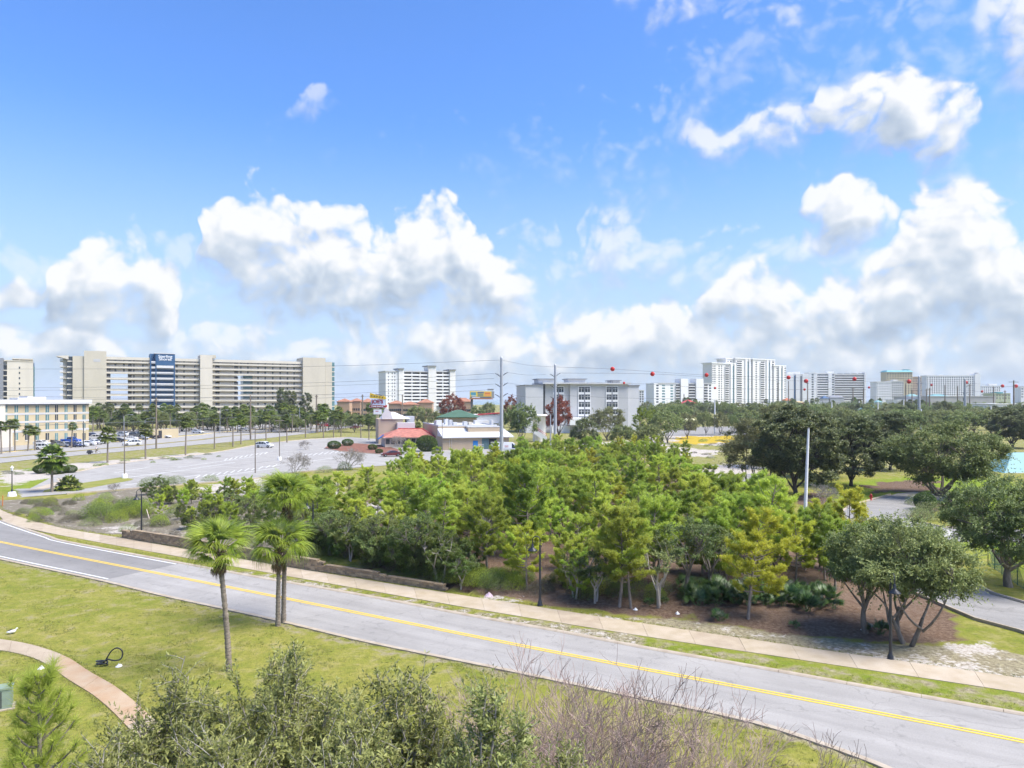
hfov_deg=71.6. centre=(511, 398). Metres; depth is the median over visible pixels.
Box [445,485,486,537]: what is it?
pine tree
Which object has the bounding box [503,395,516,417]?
red leaved tree
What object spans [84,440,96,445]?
car
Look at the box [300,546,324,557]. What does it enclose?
shrub
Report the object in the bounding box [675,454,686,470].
pine tree
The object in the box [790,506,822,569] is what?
pine tree
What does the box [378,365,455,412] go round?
apartment block
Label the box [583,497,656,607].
pine tree
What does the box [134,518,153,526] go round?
shrub
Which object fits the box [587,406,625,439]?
tree
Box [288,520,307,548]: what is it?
oak tree
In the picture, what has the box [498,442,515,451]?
van
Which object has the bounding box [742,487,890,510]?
kerb
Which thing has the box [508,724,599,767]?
shrub
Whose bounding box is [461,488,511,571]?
pine tree
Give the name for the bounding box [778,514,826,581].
pine tree
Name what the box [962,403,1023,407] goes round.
store
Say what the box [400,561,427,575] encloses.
shrub
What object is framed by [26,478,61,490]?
footway
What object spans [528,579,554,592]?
shrub
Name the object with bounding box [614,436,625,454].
pine tree
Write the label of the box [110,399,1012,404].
sea
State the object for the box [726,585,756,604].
saw palmetto
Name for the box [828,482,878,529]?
pine tree
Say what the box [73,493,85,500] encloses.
shrub
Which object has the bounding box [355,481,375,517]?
pine tree
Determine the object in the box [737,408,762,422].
tree
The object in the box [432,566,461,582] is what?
shrub
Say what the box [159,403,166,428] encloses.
palm tree
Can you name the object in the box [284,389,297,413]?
conifer tree
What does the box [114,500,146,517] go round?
shrub
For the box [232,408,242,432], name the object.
palm tree
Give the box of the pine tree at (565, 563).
[560,546,593,597]
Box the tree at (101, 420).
[94,411,109,428]
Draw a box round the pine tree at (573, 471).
[552,466,575,502]
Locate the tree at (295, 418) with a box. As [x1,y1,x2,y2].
[289,415,303,431]
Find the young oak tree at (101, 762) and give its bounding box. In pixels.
[49,719,164,767]
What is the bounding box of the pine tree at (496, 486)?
[488,480,504,509]
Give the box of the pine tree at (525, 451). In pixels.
[520,447,541,460]
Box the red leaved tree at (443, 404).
[438,392,468,414]
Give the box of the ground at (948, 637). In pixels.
[0,405,1023,767]
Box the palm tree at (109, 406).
[106,403,114,417]
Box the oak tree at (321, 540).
[310,519,338,547]
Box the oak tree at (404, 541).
[393,529,421,555]
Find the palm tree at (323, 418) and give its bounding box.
[319,414,327,437]
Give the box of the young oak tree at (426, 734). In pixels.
[313,649,479,767]
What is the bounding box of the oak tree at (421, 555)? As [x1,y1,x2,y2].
[415,534,445,562]
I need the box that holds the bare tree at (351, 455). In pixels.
[333,448,367,469]
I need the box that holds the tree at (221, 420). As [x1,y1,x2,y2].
[207,412,226,430]
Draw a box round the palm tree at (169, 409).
[165,404,175,428]
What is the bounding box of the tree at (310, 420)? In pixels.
[306,415,315,429]
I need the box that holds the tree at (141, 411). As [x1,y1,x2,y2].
[137,410,154,429]
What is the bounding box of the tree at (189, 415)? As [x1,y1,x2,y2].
[183,412,197,430]
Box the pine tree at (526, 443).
[515,439,529,451]
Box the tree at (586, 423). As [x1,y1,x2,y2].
[569,417,600,447]
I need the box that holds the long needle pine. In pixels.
[0,649,97,767]
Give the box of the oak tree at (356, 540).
[351,522,387,566]
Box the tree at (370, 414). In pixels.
[366,413,379,429]
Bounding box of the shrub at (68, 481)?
[54,474,83,491]
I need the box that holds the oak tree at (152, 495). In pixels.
[147,489,163,504]
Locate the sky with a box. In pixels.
[0,0,1023,398]
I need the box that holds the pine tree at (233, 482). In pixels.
[228,478,243,500]
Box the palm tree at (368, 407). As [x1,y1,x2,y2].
[366,403,372,429]
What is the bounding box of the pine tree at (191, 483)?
[182,479,199,503]
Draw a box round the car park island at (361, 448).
[325,443,398,453]
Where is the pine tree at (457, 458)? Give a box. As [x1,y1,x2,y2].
[448,456,463,477]
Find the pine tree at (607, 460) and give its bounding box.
[598,455,616,474]
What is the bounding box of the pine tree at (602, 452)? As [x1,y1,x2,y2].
[594,449,613,463]
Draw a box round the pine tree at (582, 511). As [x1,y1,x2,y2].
[579,500,601,530]
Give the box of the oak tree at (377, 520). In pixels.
[357,513,398,565]
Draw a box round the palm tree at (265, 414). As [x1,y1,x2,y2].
[260,411,270,439]
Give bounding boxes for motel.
[475,412,499,425]
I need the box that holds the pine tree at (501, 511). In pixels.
[490,495,511,531]
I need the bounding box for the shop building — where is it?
[982,392,1010,402]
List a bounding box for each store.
[886,400,915,404]
[893,396,995,404]
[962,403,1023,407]
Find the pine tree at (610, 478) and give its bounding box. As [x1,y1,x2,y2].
[604,471,624,502]
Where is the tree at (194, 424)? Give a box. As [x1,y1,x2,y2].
[187,420,196,431]
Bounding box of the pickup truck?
[60,437,81,441]
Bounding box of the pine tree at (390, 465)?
[382,460,397,476]
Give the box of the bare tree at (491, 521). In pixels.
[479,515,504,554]
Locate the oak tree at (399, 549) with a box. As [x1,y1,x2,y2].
[394,544,414,566]
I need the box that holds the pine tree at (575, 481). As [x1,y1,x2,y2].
[569,472,597,527]
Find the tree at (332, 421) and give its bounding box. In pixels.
[328,412,349,429]
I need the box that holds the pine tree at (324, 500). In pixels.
[300,486,335,517]
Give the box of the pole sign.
[369,393,386,417]
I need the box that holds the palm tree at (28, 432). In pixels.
[22,424,36,450]
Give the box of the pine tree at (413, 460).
[396,450,421,478]
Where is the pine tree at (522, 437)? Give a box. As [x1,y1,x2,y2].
[514,435,525,447]
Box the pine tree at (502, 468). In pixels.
[489,461,506,476]
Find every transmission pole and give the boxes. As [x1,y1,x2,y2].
[495,356,507,450]
[550,364,560,435]
[916,376,921,409]
[962,379,967,406]
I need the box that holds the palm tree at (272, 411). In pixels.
[263,405,275,432]
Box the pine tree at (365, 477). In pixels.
[358,470,373,483]
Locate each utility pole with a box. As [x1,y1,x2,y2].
[154,397,158,448]
[250,395,250,438]
[315,394,317,432]
[944,385,945,401]
[1013,380,1015,405]
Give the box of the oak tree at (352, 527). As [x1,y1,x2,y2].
[341,518,371,558]
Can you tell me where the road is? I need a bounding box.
[0,541,1023,767]
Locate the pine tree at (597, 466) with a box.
[586,462,607,485]
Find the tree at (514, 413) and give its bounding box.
[503,401,540,439]
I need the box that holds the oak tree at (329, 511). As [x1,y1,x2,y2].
[304,506,347,551]
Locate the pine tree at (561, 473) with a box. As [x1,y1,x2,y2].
[543,465,569,499]
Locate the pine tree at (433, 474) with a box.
[426,459,442,485]
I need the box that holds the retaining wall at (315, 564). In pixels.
[121,529,447,590]
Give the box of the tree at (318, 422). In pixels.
[313,411,327,430]
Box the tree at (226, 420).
[218,412,238,430]
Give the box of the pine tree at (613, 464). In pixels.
[604,461,620,471]
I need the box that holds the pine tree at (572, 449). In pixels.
[565,444,580,462]
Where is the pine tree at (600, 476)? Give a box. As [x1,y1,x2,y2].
[578,470,613,518]
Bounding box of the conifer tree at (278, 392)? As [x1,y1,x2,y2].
[274,387,290,412]
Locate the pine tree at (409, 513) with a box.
[395,504,416,528]
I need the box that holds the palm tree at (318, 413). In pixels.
[312,410,321,432]
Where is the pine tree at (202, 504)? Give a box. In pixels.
[196,499,210,518]
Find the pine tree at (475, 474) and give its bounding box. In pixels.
[466,468,485,485]
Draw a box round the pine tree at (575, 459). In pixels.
[562,453,590,475]
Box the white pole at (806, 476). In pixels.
[803,427,809,508]
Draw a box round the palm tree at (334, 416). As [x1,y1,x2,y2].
[329,410,339,437]
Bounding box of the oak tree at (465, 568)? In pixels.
[448,553,474,589]
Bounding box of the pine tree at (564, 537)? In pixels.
[548,530,583,588]
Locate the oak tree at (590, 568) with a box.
[574,550,610,603]
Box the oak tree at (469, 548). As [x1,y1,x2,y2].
[438,536,485,574]
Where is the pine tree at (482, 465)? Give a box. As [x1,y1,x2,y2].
[473,458,492,480]
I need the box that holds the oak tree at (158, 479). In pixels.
[147,474,168,494]
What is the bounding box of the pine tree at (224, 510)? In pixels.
[218,502,231,521]
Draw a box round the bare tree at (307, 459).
[280,451,312,472]
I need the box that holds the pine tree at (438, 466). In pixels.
[431,454,448,483]
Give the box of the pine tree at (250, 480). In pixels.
[237,475,253,499]
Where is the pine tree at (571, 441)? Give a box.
[564,437,576,456]
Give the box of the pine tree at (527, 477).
[498,459,549,557]
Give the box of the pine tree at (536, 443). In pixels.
[529,440,540,453]
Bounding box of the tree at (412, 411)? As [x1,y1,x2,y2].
[404,404,425,421]
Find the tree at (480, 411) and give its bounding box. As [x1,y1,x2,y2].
[470,405,486,413]
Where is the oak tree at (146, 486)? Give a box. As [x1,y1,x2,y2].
[138,483,151,494]
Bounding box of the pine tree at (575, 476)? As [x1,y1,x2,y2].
[569,471,595,509]
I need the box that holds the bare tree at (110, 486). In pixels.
[107,483,123,491]
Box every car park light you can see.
[118,430,130,477]
[250,428,255,472]
[275,420,283,459]
[438,418,445,454]
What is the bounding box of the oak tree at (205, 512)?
[199,499,225,521]
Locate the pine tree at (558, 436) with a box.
[551,434,565,447]
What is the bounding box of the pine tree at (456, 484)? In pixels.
[439,479,475,535]
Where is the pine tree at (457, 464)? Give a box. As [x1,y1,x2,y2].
[445,447,469,478]
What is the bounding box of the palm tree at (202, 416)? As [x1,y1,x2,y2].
[196,410,209,430]
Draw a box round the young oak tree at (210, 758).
[134,714,290,767]
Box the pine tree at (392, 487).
[385,474,402,504]
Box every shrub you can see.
[15,507,33,513]
[19,498,36,503]
[26,514,40,521]
[27,498,46,504]
[28,506,47,516]
[32,465,46,473]
[32,503,47,508]
[36,516,52,522]
[40,507,53,515]
[42,497,58,505]
[45,501,60,506]
[47,467,60,474]
[50,505,67,511]
[54,474,83,491]
[57,466,69,473]
[57,515,76,523]
[63,465,77,472]
[63,513,82,520]
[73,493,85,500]
[76,517,102,526]
[78,503,109,518]
[79,501,112,518]
[86,497,115,514]
[88,503,119,520]
[92,516,112,522]
[99,491,112,500]
[101,495,119,502]
[104,509,128,522]
[110,496,142,512]
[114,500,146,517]
[115,496,138,510]
[117,506,139,518]
[119,524,137,531]
[123,496,153,511]
[126,500,154,514]
[126,502,152,516]
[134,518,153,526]
[137,476,160,486]
[150,513,168,522]
[150,514,170,526]
[151,520,170,527]
[159,475,177,484]
[162,509,179,518]
[167,503,180,511]
[169,475,186,483]
[200,474,218,480]
[244,540,264,546]
[295,546,318,557]
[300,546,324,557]
[304,545,323,557]
[314,465,332,472]
[322,546,337,556]
[327,440,340,448]
[337,461,352,470]
[341,439,353,445]
[361,555,381,568]
[368,444,377,449]
[385,561,400,569]
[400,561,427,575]
[402,561,427,575]
[414,632,693,767]
[416,435,437,450]
[422,562,448,580]
[428,631,866,767]
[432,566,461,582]
[438,566,458,582]
[446,565,469,582]
[446,573,468,583]
[460,570,481,587]
[461,566,481,584]
[465,567,491,586]
[469,564,490,582]
[475,570,499,584]
[475,573,499,588]
[485,577,513,590]
[489,566,507,582]
[493,572,508,584]
[498,565,520,582]
[501,571,526,590]
[504,572,523,586]
[508,724,599,767]
[512,566,536,582]
[514,569,534,580]
[519,583,545,595]
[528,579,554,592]
[541,574,556,583]
[549,571,568,583]
[550,670,801,767]
[562,580,583,589]
[570,582,598,600]
[581,587,598,597]
[582,575,607,593]
[594,578,619,595]
[603,582,627,597]
[617,576,647,594]
[625,592,643,600]
[636,588,663,598]
[643,588,669,603]
[645,582,665,598]
[646,578,673,593]
[661,581,680,594]
[677,588,696,600]
[898,507,931,518]
[904,494,930,505]
[906,508,939,521]
[913,492,937,508]
[915,501,943,516]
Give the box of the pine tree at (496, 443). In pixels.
[489,440,498,452]
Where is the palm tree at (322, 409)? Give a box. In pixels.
[318,406,327,431]
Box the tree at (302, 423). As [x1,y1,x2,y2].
[290,420,304,431]
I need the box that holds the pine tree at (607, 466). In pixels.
[602,464,620,503]
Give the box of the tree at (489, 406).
[480,401,495,413]
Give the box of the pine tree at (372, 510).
[357,506,378,524]
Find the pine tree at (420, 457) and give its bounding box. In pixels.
[415,452,427,464]
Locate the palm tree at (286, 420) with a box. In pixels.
[281,414,291,441]
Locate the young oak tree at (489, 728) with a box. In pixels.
[415,664,560,767]
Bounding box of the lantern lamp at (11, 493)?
[7,466,16,496]
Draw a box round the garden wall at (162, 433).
[152,428,177,438]
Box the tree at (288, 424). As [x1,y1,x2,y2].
[274,421,298,430]
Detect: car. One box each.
[33,440,50,443]
[33,443,48,449]
[57,441,68,446]
[65,442,82,446]
[72,441,88,446]
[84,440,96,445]
[89,434,102,438]
[117,432,128,436]
[122,439,141,445]
[123,436,138,439]
[129,432,141,435]
[135,435,148,439]
[192,429,203,432]
[256,441,273,447]
[381,450,401,456]
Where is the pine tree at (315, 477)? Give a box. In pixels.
[309,474,322,503]
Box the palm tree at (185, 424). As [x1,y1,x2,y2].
[179,417,193,454]
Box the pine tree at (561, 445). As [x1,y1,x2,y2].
[555,441,567,455]
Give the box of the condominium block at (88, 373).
[56,351,334,424]
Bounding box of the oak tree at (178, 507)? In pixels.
[173,504,190,518]
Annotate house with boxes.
[336,399,352,413]
[351,398,361,414]
[361,399,370,417]
[388,400,401,414]
[400,401,419,418]
[417,399,434,416]
[454,398,470,412]
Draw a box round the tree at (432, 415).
[417,408,444,422]
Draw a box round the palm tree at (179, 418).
[175,413,183,432]
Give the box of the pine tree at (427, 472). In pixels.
[411,461,433,494]
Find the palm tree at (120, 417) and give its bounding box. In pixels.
[115,413,125,429]
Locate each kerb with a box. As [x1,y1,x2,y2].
[0,519,1023,715]
[0,558,892,767]
[2,427,277,452]
[66,468,344,494]
[76,437,343,471]
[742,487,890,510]
[903,589,1023,633]
[977,584,1023,603]
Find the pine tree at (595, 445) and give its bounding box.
[593,441,600,449]
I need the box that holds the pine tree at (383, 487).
[371,476,392,515]
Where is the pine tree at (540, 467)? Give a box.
[527,459,559,546]
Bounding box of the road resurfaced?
[0,521,178,579]
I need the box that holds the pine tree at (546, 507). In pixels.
[519,497,551,551]
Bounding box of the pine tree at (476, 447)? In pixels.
[471,445,484,454]
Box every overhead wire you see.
[0,378,493,390]
[0,395,281,398]
[0,406,430,426]
[47,373,493,387]
[70,389,493,402]
[74,384,488,399]
[161,360,489,368]
[561,395,906,398]
[567,367,918,378]
[575,383,911,389]
[622,373,918,382]
[698,401,840,402]
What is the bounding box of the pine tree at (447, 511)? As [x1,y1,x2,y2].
[430,488,465,539]
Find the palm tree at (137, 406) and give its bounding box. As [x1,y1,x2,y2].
[135,403,142,429]
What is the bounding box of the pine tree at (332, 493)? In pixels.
[314,484,342,522]
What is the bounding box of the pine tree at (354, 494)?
[334,490,368,517]
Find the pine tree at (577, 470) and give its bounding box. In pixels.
[569,467,583,481]
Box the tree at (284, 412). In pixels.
[277,408,291,431]
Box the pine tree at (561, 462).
[555,451,569,465]
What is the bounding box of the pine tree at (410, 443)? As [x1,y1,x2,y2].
[395,438,417,474]
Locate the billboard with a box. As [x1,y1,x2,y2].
[470,389,493,410]
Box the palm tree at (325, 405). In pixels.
[318,403,330,431]
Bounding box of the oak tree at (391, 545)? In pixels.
[380,529,415,571]
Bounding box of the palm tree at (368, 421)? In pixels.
[364,415,373,439]
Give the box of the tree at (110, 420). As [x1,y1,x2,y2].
[104,417,115,429]
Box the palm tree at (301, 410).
[297,407,303,428]
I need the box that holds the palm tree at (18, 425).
[11,419,20,450]
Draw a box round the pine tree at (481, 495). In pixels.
[470,486,495,537]
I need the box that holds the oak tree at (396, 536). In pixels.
[381,524,418,560]
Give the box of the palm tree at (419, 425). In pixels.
[415,422,421,427]
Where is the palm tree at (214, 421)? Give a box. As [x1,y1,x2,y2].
[209,414,219,448]
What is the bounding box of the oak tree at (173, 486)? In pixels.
[159,484,176,494]
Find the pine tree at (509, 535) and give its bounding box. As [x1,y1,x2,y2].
[495,525,528,569]
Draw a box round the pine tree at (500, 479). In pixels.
[493,457,550,525]
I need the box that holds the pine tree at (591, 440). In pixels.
[585,436,594,449]
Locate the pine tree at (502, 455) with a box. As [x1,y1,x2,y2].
[500,450,507,460]
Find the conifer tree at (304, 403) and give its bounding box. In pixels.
[299,392,313,427]
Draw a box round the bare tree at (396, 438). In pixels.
[391,435,406,447]
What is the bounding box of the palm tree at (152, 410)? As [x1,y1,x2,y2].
[147,404,155,427]
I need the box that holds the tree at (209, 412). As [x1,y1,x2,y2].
[205,410,214,429]
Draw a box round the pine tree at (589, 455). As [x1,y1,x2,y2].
[579,447,600,469]
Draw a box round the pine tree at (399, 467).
[390,459,406,475]
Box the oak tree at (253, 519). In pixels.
[235,513,258,532]
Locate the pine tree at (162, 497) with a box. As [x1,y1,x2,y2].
[149,493,168,513]
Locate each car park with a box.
[2,422,321,451]
[15,437,537,496]
[658,426,744,435]
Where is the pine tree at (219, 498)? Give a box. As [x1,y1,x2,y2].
[203,491,223,519]
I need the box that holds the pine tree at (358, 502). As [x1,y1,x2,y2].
[345,497,373,524]
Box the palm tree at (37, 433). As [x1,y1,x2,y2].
[30,426,40,449]
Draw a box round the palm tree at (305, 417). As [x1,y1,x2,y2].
[301,412,309,437]
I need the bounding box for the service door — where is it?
[482,438,488,448]
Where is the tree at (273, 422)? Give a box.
[259,411,282,431]
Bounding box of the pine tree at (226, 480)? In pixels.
[218,476,232,499]
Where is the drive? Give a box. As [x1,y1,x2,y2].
[741,474,1023,629]
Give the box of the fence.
[988,547,1023,588]
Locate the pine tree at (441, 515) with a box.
[417,486,461,537]
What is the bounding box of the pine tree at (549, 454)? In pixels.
[540,447,562,467]
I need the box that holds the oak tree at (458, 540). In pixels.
[431,529,467,561]
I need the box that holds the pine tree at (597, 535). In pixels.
[591,516,620,578]
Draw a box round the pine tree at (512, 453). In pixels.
[504,447,520,460]
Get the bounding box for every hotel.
[0,396,91,446]
[517,378,639,432]
[870,382,890,403]
[884,380,902,399]
[921,373,979,395]
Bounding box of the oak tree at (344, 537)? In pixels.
[335,517,363,561]
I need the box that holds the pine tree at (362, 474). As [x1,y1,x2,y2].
[355,464,381,492]
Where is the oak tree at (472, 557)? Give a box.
[441,544,480,575]
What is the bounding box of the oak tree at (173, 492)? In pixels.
[164,488,178,503]
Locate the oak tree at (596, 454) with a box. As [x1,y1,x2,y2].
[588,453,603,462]
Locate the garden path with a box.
[0,639,159,742]
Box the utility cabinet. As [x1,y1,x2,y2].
[0,682,16,711]
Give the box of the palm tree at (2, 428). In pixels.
[0,421,7,453]
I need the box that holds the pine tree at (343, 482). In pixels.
[336,473,363,506]
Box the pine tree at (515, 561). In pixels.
[502,520,545,589]
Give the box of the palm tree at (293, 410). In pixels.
[287,405,297,432]
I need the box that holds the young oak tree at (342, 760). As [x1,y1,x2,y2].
[276,701,418,767]
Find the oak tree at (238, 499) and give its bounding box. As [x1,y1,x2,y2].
[222,490,246,510]
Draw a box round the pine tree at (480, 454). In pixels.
[469,449,486,470]
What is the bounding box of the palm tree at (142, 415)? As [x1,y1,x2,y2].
[139,411,151,422]
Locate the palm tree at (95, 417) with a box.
[90,415,98,430]
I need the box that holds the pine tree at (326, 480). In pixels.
[313,475,336,510]
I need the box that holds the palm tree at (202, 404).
[197,402,208,412]
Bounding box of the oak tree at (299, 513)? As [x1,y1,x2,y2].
[293,505,318,522]
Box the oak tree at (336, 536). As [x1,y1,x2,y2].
[329,511,371,556]
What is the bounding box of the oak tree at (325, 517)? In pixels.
[308,510,348,554]
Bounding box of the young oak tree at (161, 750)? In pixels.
[66,650,245,767]
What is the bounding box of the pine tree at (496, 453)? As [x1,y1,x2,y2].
[487,446,500,464]
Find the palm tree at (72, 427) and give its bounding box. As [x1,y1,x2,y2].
[67,422,77,447]
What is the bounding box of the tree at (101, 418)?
[89,413,108,429]
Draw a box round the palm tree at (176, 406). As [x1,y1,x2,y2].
[174,404,181,428]
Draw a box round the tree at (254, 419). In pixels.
[242,415,258,431]
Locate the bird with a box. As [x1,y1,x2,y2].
[6,628,17,633]
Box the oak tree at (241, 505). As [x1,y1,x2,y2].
[231,502,245,516]
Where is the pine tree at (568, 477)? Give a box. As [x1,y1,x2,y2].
[565,476,573,501]
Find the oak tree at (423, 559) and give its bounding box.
[403,542,424,573]
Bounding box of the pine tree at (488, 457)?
[483,454,495,469]
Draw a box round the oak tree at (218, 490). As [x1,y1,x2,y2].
[215,484,229,498]
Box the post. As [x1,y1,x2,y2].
[714,400,715,433]
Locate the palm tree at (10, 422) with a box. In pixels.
[4,419,17,451]
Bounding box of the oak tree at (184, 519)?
[180,510,203,526]
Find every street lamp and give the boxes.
[133,490,141,529]
[303,498,313,524]
[528,536,542,606]
[886,573,900,659]
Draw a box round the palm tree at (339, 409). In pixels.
[335,406,342,431]
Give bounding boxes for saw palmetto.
[643,598,653,604]
[675,573,694,584]
[677,579,699,591]
[680,580,698,598]
[682,587,708,605]
[694,584,719,604]
[695,576,707,586]
[704,574,724,587]
[704,587,733,605]
[709,606,728,621]
[715,579,739,600]
[723,587,743,603]
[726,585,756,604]
[738,580,747,589]
[739,590,760,605]
[753,590,774,605]
[763,592,792,605]
[776,578,798,584]
[779,582,812,602]
[787,593,801,607]
[788,619,800,628]
[792,582,817,593]
[793,579,809,586]
[794,589,822,611]
[805,588,825,607]
[809,579,826,586]
[812,583,842,602]
[814,583,837,599]
[823,597,844,608]
[864,617,893,635]
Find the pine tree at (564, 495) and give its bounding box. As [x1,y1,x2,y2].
[552,484,572,525]
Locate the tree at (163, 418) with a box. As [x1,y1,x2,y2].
[150,409,171,428]
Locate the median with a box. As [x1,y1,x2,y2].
[0,426,336,457]
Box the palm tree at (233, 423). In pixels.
[229,419,237,446]
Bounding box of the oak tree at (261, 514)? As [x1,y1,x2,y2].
[256,503,278,522]
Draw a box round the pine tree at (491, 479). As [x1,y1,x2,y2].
[480,467,505,501]
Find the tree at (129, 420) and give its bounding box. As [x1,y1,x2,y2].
[122,415,143,429]
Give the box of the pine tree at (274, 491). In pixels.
[273,486,290,511]
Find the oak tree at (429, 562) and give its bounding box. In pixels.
[422,544,454,574]
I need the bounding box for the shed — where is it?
[828,395,844,404]
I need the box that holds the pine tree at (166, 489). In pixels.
[160,485,172,501]
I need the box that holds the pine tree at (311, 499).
[290,472,318,520]
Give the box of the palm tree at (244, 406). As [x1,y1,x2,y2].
[239,404,249,411]
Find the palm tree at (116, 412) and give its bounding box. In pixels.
[112,410,121,430]
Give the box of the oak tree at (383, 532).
[373,519,405,554]
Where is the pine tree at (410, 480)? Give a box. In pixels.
[381,470,420,517]
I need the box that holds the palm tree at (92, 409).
[89,405,98,431]
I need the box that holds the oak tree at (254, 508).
[238,495,265,521]
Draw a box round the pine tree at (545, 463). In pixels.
[540,460,555,487]
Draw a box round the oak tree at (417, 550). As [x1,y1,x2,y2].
[401,525,448,572]
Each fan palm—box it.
[176,515,260,671]
[246,510,316,626]
[255,468,322,622]
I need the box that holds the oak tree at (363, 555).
[352,537,381,566]
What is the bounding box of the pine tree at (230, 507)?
[219,502,238,526]
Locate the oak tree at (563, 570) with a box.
[558,548,592,598]
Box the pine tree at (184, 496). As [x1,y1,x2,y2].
[176,487,191,504]
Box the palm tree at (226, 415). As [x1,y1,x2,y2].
[221,408,231,432]
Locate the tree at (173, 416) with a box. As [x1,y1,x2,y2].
[159,411,175,427]
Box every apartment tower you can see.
[0,358,34,398]
[786,372,807,401]
[804,373,815,400]
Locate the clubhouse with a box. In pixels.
[990,452,1023,472]
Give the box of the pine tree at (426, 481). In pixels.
[405,471,450,516]
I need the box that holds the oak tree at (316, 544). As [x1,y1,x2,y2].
[308,532,327,550]
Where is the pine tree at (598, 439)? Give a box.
[594,435,602,449]
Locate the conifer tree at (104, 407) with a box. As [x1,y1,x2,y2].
[101,402,112,425]
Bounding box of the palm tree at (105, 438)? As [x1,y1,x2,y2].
[96,426,117,462]
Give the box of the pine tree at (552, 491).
[535,485,564,534]
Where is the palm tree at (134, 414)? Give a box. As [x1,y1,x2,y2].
[126,412,136,427]
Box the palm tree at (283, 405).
[279,402,288,430]
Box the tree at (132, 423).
[123,415,140,430]
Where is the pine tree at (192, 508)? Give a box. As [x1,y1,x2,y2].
[184,505,195,526]
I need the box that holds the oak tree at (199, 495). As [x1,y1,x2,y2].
[195,489,205,500]
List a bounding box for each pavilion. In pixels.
[436,410,478,422]
[820,396,828,403]
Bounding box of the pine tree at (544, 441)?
[538,438,550,450]
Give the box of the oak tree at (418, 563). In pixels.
[406,539,438,573]
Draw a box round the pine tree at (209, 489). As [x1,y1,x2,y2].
[199,484,211,497]
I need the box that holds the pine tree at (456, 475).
[441,467,468,489]
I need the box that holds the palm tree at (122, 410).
[119,407,126,429]
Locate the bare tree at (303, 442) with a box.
[299,440,311,449]
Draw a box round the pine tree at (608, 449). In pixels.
[596,445,614,457]
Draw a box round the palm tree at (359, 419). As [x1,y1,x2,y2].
[356,415,363,437]
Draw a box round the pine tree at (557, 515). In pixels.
[542,502,573,555]
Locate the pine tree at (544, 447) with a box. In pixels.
[538,444,549,463]
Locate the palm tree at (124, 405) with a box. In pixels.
[118,403,130,429]
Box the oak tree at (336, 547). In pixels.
[326,526,353,556]
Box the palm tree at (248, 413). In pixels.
[244,411,252,427]
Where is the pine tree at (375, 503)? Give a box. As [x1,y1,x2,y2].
[371,488,384,511]
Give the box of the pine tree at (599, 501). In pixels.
[590,492,615,536]
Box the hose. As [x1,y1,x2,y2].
[96,647,122,664]
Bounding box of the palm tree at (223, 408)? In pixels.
[220,405,230,413]
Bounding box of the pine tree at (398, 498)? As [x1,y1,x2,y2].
[393,475,414,509]
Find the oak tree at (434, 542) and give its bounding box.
[425,538,459,571]
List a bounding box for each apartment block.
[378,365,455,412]
[639,390,643,405]
[646,379,715,408]
[816,372,834,403]
[834,372,865,403]
[980,384,999,395]
[1015,387,1023,402]
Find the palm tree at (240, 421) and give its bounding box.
[235,414,246,443]
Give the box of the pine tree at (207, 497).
[202,493,214,513]
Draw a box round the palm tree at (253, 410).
[245,405,255,414]
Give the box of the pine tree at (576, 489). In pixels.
[569,478,599,526]
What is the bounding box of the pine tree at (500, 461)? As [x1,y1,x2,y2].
[491,459,505,472]
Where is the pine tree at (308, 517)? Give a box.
[304,515,323,535]
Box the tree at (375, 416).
[369,411,383,424]
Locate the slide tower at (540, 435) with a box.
[533,414,546,441]
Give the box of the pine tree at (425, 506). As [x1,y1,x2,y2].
[406,482,443,534]
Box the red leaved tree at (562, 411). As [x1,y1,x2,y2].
[544,394,573,435]
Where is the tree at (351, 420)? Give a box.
[344,411,364,431]
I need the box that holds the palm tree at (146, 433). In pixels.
[136,422,152,458]
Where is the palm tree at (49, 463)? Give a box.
[33,443,69,491]
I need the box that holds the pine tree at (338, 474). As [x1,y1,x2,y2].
[331,471,347,493]
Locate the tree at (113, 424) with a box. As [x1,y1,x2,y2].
[110,418,127,431]
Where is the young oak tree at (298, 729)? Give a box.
[186,636,367,767]
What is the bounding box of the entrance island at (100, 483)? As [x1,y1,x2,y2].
[43,477,132,491]
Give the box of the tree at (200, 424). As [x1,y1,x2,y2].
[195,420,207,428]
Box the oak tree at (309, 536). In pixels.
[301,524,321,548]
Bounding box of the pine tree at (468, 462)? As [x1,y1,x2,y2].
[459,449,484,482]
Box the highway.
[0,423,361,462]
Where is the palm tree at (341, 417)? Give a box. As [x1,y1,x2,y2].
[338,412,344,436]
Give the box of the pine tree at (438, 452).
[429,446,446,459]
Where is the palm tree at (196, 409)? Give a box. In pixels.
[193,405,199,428]
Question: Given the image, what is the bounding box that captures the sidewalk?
[0,509,1023,693]
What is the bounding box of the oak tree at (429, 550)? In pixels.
[417,525,462,582]
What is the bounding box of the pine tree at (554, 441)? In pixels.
[551,436,560,449]
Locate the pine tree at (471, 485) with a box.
[464,481,484,534]
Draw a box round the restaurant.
[376,408,513,449]
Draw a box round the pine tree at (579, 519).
[556,510,596,557]
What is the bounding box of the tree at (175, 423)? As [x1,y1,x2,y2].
[171,419,185,430]
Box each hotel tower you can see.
[879,369,912,394]
[912,377,920,395]
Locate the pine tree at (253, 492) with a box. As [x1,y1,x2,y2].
[244,488,262,514]
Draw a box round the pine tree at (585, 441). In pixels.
[579,436,590,450]
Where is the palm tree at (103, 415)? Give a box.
[98,410,107,426]
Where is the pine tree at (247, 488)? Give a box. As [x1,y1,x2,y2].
[241,481,259,506]
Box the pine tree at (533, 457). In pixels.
[514,448,548,504]
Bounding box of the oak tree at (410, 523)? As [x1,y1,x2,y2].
[386,511,442,574]
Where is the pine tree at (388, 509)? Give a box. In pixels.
[377,501,416,529]

